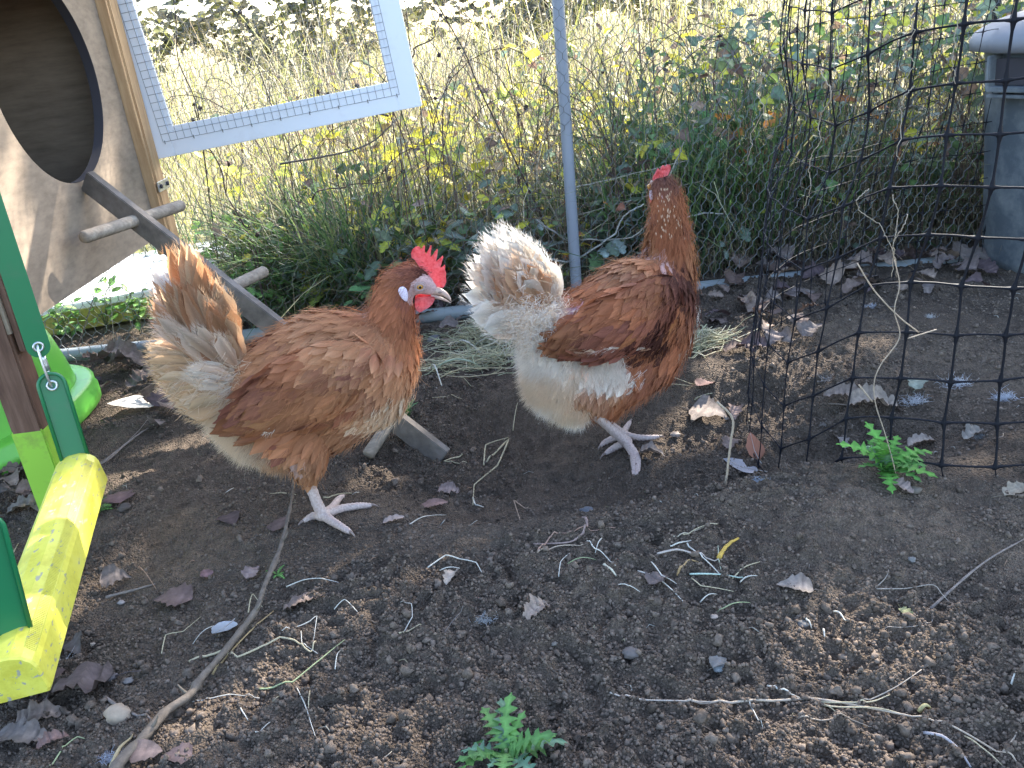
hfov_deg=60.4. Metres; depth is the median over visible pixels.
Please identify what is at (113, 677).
stone
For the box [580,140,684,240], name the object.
leaning stem
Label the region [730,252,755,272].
fallen leaf
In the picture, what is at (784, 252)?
fallen leaf
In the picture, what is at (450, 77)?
dead stalk
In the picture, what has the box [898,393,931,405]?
down tuft
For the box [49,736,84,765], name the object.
straw stem
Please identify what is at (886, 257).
fallen leaf
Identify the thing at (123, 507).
stone
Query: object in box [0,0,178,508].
hen house
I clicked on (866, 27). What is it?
bramble
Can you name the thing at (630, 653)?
stone
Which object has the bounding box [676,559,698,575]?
straw stem
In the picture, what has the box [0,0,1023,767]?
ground
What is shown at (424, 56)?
dry grass
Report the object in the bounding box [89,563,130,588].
fallen leaf
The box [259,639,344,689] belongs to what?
straw stem
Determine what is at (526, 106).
dead stalk
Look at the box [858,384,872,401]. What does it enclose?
dry tendril
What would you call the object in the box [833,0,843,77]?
dry tendril
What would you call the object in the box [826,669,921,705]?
root
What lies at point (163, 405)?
fallen leaf
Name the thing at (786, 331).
fallen leaf
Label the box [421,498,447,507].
fallen leaf
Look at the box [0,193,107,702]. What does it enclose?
hanging bar
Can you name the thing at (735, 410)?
fallen leaf
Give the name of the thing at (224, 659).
straw stem
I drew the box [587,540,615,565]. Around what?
straw stem
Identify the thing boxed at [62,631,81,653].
fallen leaf
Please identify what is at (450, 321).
fallen leaf
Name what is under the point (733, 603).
straw stem
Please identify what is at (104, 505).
thistle
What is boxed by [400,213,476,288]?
oak seedling
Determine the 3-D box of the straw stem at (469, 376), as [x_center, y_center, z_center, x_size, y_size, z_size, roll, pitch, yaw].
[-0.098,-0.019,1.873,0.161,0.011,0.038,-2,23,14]
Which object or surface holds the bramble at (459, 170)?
on the ground at (664, 408)
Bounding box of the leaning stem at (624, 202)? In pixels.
[578,180,702,214]
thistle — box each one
[99,497,112,512]
[266,565,284,578]
[405,399,418,416]
[455,692,566,767]
[836,422,937,493]
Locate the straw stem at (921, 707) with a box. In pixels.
[917,703,930,712]
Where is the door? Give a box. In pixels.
[117,0,421,158]
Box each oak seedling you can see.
[274,235,354,298]
[286,229,364,309]
[318,230,434,298]
[370,213,465,294]
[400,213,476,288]
[417,213,488,291]
[452,203,543,247]
[517,227,568,268]
[558,226,637,276]
[586,202,646,257]
[591,73,753,183]
[636,84,790,231]
[690,181,760,260]
[698,88,856,213]
[741,66,918,230]
[843,109,983,222]
[846,29,972,167]
[906,143,983,212]
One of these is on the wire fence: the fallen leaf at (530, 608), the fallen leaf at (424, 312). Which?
the fallen leaf at (424, 312)
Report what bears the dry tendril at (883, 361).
attached to the garden netting
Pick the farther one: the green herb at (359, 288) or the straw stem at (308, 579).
the green herb at (359, 288)
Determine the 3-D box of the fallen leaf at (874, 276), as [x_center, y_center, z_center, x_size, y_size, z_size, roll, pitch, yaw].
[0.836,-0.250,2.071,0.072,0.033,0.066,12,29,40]
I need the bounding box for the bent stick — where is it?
[109,478,296,767]
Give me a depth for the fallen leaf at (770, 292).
2.04 m
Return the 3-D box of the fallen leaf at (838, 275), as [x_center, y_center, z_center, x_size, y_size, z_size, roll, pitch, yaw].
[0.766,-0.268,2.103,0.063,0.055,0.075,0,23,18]
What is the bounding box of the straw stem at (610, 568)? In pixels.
[603,563,615,575]
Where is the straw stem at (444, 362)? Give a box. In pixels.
[432,358,480,368]
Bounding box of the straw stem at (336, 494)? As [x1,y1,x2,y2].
[323,493,350,497]
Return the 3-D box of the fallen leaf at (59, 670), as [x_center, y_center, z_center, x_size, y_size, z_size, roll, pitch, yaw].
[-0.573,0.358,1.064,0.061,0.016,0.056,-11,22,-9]
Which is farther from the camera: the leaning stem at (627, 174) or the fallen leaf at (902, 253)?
the leaning stem at (627, 174)
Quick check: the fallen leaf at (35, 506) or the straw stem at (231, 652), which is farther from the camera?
the fallen leaf at (35, 506)
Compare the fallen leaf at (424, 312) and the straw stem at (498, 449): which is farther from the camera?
the fallen leaf at (424, 312)
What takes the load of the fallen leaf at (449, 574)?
on the ground at (664, 408)
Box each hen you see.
[141,234,450,536]
[459,164,703,475]
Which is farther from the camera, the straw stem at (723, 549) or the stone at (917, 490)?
the stone at (917, 490)
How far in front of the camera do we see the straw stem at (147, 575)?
1.26 m
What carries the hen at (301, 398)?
on the ground at (664, 408)
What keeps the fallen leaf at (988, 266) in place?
on the ground at (664, 408)
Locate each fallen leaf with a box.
[0,461,23,473]
[0,467,19,485]
[0,482,15,492]
[0,494,34,515]
[0,716,46,743]
[12,479,32,493]
[15,699,60,723]
[22,490,31,496]
[25,729,68,752]
[31,501,38,512]
[38,661,141,702]
[54,666,64,678]
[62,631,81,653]
[74,336,146,365]
[79,351,103,358]
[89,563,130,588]
[98,349,130,367]
[100,379,112,388]
[103,489,135,507]
[111,739,162,762]
[112,364,152,392]
[140,378,155,401]
[147,392,170,412]
[147,416,166,424]
[154,582,204,606]
[156,401,175,410]
[161,742,197,764]
[200,569,212,576]
[216,510,240,524]
[241,566,259,579]
[266,516,285,532]
[283,591,334,609]
[340,303,365,312]
[378,514,403,523]
[415,310,436,318]
[418,325,438,334]
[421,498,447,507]
[431,315,461,332]
[433,296,442,307]
[434,480,458,493]
[440,336,456,346]
[443,567,458,584]
[457,293,469,305]
[523,593,554,618]
[639,441,664,455]
[642,571,668,586]
[678,394,728,419]
[690,377,712,385]
[704,309,735,315]
[705,289,723,296]
[707,315,727,323]
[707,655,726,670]
[708,253,723,267]
[718,284,729,294]
[719,339,741,351]
[721,435,739,451]
[723,268,743,284]
[724,271,744,286]
[728,403,742,419]
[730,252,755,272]
[736,288,752,304]
[736,343,756,351]
[741,330,775,347]
[743,290,769,313]
[747,257,768,268]
[752,301,768,313]
[762,319,773,330]
[763,260,780,270]
[764,308,781,313]
[765,246,784,260]
[765,287,781,301]
[765,326,783,344]
[771,260,805,272]
[772,267,798,280]
[772,279,789,290]
[773,243,794,260]
[775,572,824,592]
[778,326,792,342]
[783,292,797,297]
[785,286,801,294]
[787,309,803,324]
[796,313,808,322]
[796,320,821,339]
[797,302,822,312]
[800,261,824,278]
[800,288,814,295]
[805,291,821,302]
[815,380,857,397]
[818,260,844,284]
[824,259,846,267]
[833,433,848,450]
[835,382,898,408]
[838,276,869,294]
[844,256,859,268]
[844,267,861,272]
[844,275,887,287]
[847,250,880,271]
[853,272,885,281]
[864,241,884,261]
[869,247,886,256]
[878,249,892,264]
[881,477,913,492]
[896,248,914,258]
[896,284,907,290]
[898,604,912,613]
[899,433,934,446]
[904,244,929,257]
[908,380,928,392]
[916,268,938,279]
[920,247,938,256]
[921,281,935,293]
[922,246,950,254]
[930,253,955,268]
[931,249,961,259]
[950,260,990,273]
[952,241,976,259]
[954,255,981,270]
[955,424,986,442]
[964,245,991,261]
[965,271,989,285]
[977,258,1001,278]
[991,480,1023,497]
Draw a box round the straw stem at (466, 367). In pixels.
[440,367,499,377]
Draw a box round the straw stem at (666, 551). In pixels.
[657,548,718,561]
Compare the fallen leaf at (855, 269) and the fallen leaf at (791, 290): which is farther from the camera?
the fallen leaf at (855, 269)
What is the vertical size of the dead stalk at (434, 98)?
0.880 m
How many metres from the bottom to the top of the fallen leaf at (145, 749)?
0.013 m
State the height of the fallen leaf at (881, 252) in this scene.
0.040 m
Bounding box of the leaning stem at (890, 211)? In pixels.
[832,188,958,234]
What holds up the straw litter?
on the ground at (664, 408)
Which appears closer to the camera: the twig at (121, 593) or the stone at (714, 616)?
the stone at (714, 616)
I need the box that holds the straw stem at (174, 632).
[161,617,200,653]
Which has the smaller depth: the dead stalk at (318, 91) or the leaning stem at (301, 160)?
the leaning stem at (301, 160)
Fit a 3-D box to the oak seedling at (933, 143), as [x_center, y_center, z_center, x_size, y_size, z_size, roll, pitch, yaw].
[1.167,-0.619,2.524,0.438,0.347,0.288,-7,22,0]
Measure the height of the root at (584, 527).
0.020 m
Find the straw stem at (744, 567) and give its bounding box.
[731,562,758,578]
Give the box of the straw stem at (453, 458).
[444,454,466,463]
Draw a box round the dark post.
[978,0,1001,181]
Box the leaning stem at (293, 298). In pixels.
[272,280,320,309]
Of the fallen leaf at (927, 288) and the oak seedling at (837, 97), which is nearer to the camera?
the fallen leaf at (927, 288)
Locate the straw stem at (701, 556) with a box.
[687,543,719,573]
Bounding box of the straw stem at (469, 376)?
[436,372,503,376]
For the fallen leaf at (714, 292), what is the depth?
2.13 m
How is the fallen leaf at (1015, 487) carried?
on the ground at (664, 408)
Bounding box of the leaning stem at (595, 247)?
[547,204,643,262]
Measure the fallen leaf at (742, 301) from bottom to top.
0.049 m
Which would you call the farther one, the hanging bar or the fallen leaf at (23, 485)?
the fallen leaf at (23, 485)
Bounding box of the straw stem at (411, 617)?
[400,601,412,630]
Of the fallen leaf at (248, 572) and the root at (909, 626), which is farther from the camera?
the fallen leaf at (248, 572)
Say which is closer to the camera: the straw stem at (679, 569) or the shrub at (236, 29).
the straw stem at (679, 569)
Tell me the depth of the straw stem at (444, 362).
1.90 m
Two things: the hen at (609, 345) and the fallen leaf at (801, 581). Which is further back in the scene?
the hen at (609, 345)
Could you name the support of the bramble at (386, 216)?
on the ground at (664, 408)
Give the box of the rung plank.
[78,171,449,460]
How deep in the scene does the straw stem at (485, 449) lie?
1.66 m
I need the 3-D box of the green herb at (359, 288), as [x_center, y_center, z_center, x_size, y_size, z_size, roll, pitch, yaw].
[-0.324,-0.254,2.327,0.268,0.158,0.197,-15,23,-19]
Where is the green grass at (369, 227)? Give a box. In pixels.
[81,23,994,340]
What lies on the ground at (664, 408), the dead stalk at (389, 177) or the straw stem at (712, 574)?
the straw stem at (712, 574)
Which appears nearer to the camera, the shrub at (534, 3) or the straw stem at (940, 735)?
the straw stem at (940, 735)
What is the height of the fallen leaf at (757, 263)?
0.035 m
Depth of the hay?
1.94 m
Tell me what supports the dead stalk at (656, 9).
on the ground at (664, 408)
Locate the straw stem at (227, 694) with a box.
[193,693,257,701]
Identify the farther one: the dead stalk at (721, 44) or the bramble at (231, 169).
the bramble at (231, 169)
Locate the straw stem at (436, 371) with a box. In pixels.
[429,364,441,385]
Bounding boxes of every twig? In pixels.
[100,428,148,463]
[101,416,151,463]
[102,695,151,719]
[106,583,154,598]
[929,539,1023,609]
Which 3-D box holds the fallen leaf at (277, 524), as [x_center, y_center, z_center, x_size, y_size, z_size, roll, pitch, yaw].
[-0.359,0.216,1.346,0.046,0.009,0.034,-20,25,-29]
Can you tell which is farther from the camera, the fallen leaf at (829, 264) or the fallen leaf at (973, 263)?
the fallen leaf at (829, 264)
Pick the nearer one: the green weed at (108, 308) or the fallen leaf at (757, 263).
the fallen leaf at (757, 263)
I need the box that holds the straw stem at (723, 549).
[717,537,739,559]
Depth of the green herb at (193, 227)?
2.48 m
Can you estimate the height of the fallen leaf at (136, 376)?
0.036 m
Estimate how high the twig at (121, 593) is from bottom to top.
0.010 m
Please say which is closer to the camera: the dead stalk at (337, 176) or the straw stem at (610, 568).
the straw stem at (610, 568)
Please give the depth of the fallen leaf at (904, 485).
1.18 m
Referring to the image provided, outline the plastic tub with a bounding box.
[0,329,101,474]
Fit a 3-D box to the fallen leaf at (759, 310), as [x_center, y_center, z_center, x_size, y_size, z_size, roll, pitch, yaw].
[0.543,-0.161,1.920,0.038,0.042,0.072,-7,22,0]
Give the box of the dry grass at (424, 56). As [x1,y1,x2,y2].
[44,0,1023,353]
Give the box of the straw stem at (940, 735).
[923,731,970,767]
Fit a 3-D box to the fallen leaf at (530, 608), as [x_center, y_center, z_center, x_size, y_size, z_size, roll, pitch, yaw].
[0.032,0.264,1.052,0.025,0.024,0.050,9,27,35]
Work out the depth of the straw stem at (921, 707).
0.88 m
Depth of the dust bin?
2.00 m
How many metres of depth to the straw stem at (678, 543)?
1.12 m
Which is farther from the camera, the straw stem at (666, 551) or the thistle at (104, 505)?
the thistle at (104, 505)
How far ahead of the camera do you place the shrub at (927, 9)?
7.71 m
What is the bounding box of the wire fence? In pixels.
[43,0,1023,362]
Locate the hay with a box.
[417,247,756,385]
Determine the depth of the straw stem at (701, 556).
1.09 m
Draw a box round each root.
[533,516,587,544]
[537,526,614,550]
[537,544,582,552]
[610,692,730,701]
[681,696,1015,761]
[799,713,871,726]
[821,694,889,702]
[823,705,919,717]
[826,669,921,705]
[876,584,949,601]
[885,612,932,628]
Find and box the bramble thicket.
[166,0,1023,306]
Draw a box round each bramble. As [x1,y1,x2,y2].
[204,151,343,234]
[278,117,438,212]
[290,62,444,202]
[348,183,409,263]
[366,141,488,236]
[376,66,471,208]
[397,128,510,219]
[472,88,616,185]
[494,25,591,158]
[545,201,625,290]
[562,120,675,204]
[574,91,689,195]
[701,13,896,164]
[706,1,927,163]
[895,14,991,168]
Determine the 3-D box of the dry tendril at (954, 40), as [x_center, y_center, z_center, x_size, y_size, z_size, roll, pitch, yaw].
[0.509,-0.388,1.008,0.010,0.085,0.004,-7,22,0]
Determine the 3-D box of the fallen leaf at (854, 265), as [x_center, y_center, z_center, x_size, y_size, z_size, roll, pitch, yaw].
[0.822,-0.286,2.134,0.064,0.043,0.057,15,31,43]
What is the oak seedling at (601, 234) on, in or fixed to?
on the ground at (664, 408)
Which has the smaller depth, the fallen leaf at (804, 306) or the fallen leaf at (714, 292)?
the fallen leaf at (804, 306)
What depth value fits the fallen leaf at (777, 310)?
1.90 m
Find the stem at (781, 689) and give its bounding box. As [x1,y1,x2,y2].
[767,685,799,697]
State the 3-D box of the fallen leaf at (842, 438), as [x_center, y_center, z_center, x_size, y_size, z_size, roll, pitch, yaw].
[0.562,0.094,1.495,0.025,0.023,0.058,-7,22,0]
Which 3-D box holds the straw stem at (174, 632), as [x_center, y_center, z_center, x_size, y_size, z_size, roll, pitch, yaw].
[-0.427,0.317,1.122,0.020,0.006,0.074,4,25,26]
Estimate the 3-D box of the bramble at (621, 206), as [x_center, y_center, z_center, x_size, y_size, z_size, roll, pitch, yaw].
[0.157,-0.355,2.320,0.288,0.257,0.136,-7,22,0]
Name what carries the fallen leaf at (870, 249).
on the ground at (664, 408)
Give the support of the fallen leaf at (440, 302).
on the wire fence
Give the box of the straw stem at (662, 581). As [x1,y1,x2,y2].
[637,570,682,600]
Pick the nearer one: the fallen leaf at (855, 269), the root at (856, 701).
the root at (856, 701)
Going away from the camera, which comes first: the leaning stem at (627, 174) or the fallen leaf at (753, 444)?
the fallen leaf at (753, 444)
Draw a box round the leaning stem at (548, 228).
[536,219,567,240]
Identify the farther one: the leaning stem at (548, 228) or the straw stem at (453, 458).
the leaning stem at (548, 228)
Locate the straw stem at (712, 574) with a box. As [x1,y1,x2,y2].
[689,573,745,577]
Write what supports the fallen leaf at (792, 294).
on the ground at (664, 408)
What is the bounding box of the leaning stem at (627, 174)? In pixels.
[576,160,687,187]
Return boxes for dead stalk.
[167,0,220,266]
[191,103,268,306]
[224,210,266,300]
[227,1,320,211]
[311,167,405,200]
[316,85,387,116]
[316,92,350,247]
[327,226,369,275]
[355,1,396,212]
[404,0,443,288]
[412,13,447,58]
[421,0,477,235]
[429,0,562,258]
[517,104,532,234]
[587,0,620,150]
[649,0,667,179]
[712,34,737,267]
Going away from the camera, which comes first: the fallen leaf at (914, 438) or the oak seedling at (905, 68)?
the fallen leaf at (914, 438)
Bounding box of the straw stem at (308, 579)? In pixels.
[286,578,338,586]
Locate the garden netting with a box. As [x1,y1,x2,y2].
[746,0,1023,476]
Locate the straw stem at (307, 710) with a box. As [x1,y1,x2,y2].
[297,688,314,734]
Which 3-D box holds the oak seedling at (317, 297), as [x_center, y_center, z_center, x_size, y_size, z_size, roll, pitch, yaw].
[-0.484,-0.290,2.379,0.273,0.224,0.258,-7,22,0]
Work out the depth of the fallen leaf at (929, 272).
2.07 m
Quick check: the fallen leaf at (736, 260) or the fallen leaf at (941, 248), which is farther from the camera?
the fallen leaf at (736, 260)
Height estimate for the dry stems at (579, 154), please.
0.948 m
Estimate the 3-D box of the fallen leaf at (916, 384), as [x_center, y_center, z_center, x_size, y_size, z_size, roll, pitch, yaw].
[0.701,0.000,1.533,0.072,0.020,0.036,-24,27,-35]
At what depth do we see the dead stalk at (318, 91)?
2.29 m
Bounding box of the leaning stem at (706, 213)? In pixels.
[687,212,723,216]
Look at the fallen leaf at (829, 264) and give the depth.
2.21 m
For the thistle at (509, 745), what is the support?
on the ground at (664, 408)
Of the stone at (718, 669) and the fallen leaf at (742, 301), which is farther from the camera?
the fallen leaf at (742, 301)
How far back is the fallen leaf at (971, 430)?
1.39 m
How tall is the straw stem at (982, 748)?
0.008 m
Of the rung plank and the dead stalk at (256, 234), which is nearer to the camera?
the rung plank
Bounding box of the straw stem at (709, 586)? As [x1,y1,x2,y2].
[691,578,733,591]
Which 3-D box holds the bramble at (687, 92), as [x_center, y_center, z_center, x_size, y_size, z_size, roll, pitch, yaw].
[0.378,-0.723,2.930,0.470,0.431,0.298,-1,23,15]
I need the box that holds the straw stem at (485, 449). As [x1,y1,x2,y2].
[483,437,507,465]
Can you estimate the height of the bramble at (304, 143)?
0.618 m
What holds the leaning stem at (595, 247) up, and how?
attached to the wire fence
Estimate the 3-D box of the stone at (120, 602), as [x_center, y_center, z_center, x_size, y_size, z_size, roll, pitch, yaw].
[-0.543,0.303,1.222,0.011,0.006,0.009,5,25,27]
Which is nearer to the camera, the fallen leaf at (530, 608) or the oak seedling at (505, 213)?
the fallen leaf at (530, 608)
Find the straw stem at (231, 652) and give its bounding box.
[189,636,315,661]
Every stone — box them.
[103,703,130,724]
[108,673,117,680]
[117,600,124,604]
[118,502,131,511]
[122,677,133,683]
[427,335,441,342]
[579,506,592,511]
[621,646,638,659]
[670,431,680,437]
[711,614,717,618]
[713,664,724,672]
[798,620,809,627]
[907,486,921,494]
[908,557,915,562]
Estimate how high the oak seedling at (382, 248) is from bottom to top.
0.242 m
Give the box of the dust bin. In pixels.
[969,10,1023,273]
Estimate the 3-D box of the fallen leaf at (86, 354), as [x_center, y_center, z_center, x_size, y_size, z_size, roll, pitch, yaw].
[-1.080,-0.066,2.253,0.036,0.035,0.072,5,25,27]
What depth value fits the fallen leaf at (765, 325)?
1.81 m
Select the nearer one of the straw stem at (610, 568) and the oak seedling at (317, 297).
the straw stem at (610, 568)
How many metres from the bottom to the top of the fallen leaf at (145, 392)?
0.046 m
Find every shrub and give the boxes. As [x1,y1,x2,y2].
[134,0,257,73]
[141,0,443,96]
[325,0,623,85]
[602,0,766,50]
[894,0,976,36]
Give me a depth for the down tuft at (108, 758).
0.92 m
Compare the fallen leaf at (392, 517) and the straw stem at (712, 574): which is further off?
the fallen leaf at (392, 517)
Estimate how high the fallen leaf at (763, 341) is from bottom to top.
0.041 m
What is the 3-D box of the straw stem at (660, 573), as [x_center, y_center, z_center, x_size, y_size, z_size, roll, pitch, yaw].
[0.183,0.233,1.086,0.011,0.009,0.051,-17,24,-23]
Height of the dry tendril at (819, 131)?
0.166 m
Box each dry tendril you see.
[716,401,733,484]
[746,72,763,160]
[803,71,831,208]
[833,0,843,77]
[856,188,895,259]
[857,263,918,332]
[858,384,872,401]
[873,260,899,476]
[891,195,898,276]
[893,214,907,276]
[896,86,914,162]
[904,1,916,78]
[908,329,936,338]
[951,4,963,83]
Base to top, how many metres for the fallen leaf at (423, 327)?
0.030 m
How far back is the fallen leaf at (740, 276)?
2.20 m
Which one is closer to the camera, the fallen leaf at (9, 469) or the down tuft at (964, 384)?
the down tuft at (964, 384)
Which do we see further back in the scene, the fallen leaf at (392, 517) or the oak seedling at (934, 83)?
the oak seedling at (934, 83)
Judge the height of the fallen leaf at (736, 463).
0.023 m
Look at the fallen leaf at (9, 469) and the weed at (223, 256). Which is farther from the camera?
the weed at (223, 256)
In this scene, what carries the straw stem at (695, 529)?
on the ground at (664, 408)
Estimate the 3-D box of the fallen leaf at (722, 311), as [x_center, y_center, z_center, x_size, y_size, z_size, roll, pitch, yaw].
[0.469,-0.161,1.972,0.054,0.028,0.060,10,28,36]
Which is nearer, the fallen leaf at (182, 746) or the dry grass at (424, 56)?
the fallen leaf at (182, 746)
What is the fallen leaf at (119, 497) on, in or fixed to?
on the ground at (664, 408)
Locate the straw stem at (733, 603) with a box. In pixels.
[717,602,749,611]
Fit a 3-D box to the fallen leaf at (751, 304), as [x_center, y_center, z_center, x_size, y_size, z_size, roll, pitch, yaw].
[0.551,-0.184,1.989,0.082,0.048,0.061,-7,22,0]
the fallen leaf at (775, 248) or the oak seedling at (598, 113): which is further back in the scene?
the oak seedling at (598, 113)
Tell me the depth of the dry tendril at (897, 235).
1.09 m
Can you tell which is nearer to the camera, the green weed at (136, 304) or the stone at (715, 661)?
the stone at (715, 661)
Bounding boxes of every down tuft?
[95,747,123,765]
[475,609,497,625]
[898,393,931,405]
[938,371,971,388]
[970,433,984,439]
[989,384,1023,400]
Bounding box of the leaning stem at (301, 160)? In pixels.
[280,119,395,164]
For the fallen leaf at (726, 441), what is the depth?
1.55 m
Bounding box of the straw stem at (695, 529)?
[683,523,713,534]
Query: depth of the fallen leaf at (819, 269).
2.19 m
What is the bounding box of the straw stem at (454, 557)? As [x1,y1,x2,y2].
[427,555,481,571]
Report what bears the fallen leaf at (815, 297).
on the ground at (664, 408)
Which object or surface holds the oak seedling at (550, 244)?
on the ground at (664, 408)
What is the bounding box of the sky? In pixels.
[133,0,647,69]
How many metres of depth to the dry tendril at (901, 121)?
1.04 m
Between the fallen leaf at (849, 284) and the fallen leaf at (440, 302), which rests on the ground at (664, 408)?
the fallen leaf at (849, 284)
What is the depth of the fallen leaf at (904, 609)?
0.99 m
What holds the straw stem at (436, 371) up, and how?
on the ground at (664, 408)
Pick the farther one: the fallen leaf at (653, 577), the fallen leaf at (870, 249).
the fallen leaf at (870, 249)
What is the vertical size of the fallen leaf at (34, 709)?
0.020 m
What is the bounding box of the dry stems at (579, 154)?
[41,0,1022,346]
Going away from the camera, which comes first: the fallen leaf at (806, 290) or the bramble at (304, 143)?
the fallen leaf at (806, 290)
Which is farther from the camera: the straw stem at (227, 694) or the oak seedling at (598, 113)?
the oak seedling at (598, 113)
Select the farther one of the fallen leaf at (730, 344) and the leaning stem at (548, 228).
the leaning stem at (548, 228)
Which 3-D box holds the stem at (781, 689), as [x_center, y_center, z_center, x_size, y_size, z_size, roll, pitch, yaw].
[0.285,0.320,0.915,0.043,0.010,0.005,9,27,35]
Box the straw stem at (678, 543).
[670,540,690,546]
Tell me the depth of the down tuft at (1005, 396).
1.47 m
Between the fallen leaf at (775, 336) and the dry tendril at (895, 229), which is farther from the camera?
the fallen leaf at (775, 336)
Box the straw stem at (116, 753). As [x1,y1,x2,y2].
[109,733,132,765]
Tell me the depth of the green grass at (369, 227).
2.35 m
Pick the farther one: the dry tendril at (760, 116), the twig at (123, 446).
the twig at (123, 446)
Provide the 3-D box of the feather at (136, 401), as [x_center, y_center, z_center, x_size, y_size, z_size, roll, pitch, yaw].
[-0.801,0.037,1.919,0.126,0.028,0.092,-2,23,13]
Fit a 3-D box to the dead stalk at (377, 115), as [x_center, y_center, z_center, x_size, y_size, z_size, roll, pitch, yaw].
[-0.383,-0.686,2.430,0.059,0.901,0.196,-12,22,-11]
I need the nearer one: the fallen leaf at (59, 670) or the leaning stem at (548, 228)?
the fallen leaf at (59, 670)
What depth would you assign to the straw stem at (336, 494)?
1.45 m
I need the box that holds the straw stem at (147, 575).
[138,566,155,588]
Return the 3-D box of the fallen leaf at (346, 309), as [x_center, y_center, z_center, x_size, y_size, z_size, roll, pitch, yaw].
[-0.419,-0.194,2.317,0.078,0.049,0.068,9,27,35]
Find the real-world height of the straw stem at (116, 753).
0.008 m
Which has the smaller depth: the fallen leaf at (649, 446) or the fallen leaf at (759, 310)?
the fallen leaf at (649, 446)
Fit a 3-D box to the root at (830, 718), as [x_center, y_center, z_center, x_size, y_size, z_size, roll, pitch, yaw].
[0.322,0.334,0.877,0.072,0.012,0.008,-2,23,13]
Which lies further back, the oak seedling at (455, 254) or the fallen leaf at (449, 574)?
the oak seedling at (455, 254)
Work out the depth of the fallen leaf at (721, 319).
1.96 m
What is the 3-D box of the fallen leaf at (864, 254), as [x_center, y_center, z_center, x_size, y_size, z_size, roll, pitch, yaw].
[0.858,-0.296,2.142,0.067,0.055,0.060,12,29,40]
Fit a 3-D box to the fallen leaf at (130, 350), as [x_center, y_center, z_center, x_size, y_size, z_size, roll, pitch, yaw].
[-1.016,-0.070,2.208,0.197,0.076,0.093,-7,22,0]
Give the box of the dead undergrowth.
[69,118,1001,348]
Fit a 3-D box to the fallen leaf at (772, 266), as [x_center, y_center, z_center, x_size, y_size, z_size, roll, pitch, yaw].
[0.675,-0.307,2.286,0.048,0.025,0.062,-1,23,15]
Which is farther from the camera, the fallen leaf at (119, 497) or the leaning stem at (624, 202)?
the leaning stem at (624, 202)
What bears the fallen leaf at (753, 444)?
on the ground at (664, 408)
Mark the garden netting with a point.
(999, 134)
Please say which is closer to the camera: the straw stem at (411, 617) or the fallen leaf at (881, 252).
the straw stem at (411, 617)
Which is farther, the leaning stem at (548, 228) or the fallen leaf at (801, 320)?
the leaning stem at (548, 228)
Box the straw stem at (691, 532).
[673,523,717,536]
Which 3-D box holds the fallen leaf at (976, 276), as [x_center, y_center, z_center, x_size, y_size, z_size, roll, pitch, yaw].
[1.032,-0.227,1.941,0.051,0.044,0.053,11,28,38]
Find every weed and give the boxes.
[43,301,85,337]
[74,271,121,330]
[111,284,155,331]
[204,250,235,274]
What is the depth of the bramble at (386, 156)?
2.83 m
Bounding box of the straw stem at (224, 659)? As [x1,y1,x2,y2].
[212,611,273,674]
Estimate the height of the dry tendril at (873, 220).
0.100 m
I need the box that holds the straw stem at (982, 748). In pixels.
[964,735,1004,767]
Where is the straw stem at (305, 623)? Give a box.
[282,616,316,639]
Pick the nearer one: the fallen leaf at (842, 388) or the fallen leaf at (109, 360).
the fallen leaf at (842, 388)
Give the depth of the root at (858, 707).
0.89 m
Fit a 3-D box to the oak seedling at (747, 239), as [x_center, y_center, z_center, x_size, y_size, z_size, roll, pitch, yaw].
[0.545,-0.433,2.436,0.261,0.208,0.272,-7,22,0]
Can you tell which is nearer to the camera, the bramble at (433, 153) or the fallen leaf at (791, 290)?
the fallen leaf at (791, 290)
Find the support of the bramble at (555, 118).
on the ground at (664, 408)
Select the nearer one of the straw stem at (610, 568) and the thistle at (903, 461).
the straw stem at (610, 568)
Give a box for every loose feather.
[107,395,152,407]
[211,617,237,633]
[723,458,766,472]
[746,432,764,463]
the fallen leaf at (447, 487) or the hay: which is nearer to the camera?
the fallen leaf at (447, 487)
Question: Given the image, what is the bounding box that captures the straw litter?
[7,276,1023,767]
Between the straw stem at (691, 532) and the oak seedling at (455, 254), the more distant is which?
the oak seedling at (455, 254)
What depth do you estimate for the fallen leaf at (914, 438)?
1.44 m
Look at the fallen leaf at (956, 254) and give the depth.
2.16 m
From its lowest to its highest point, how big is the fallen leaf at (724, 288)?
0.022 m
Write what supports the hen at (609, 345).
on the ground at (664, 408)
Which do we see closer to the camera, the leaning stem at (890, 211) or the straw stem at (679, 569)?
the straw stem at (679, 569)
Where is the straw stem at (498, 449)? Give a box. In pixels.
[472,438,508,504]
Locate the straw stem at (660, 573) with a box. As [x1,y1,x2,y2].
[651,561,676,583]
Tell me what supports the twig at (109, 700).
on the ground at (664, 408)
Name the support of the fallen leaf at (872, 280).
on the ground at (664, 408)
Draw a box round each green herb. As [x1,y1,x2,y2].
[191,212,293,290]
[203,241,303,313]
[337,262,401,306]

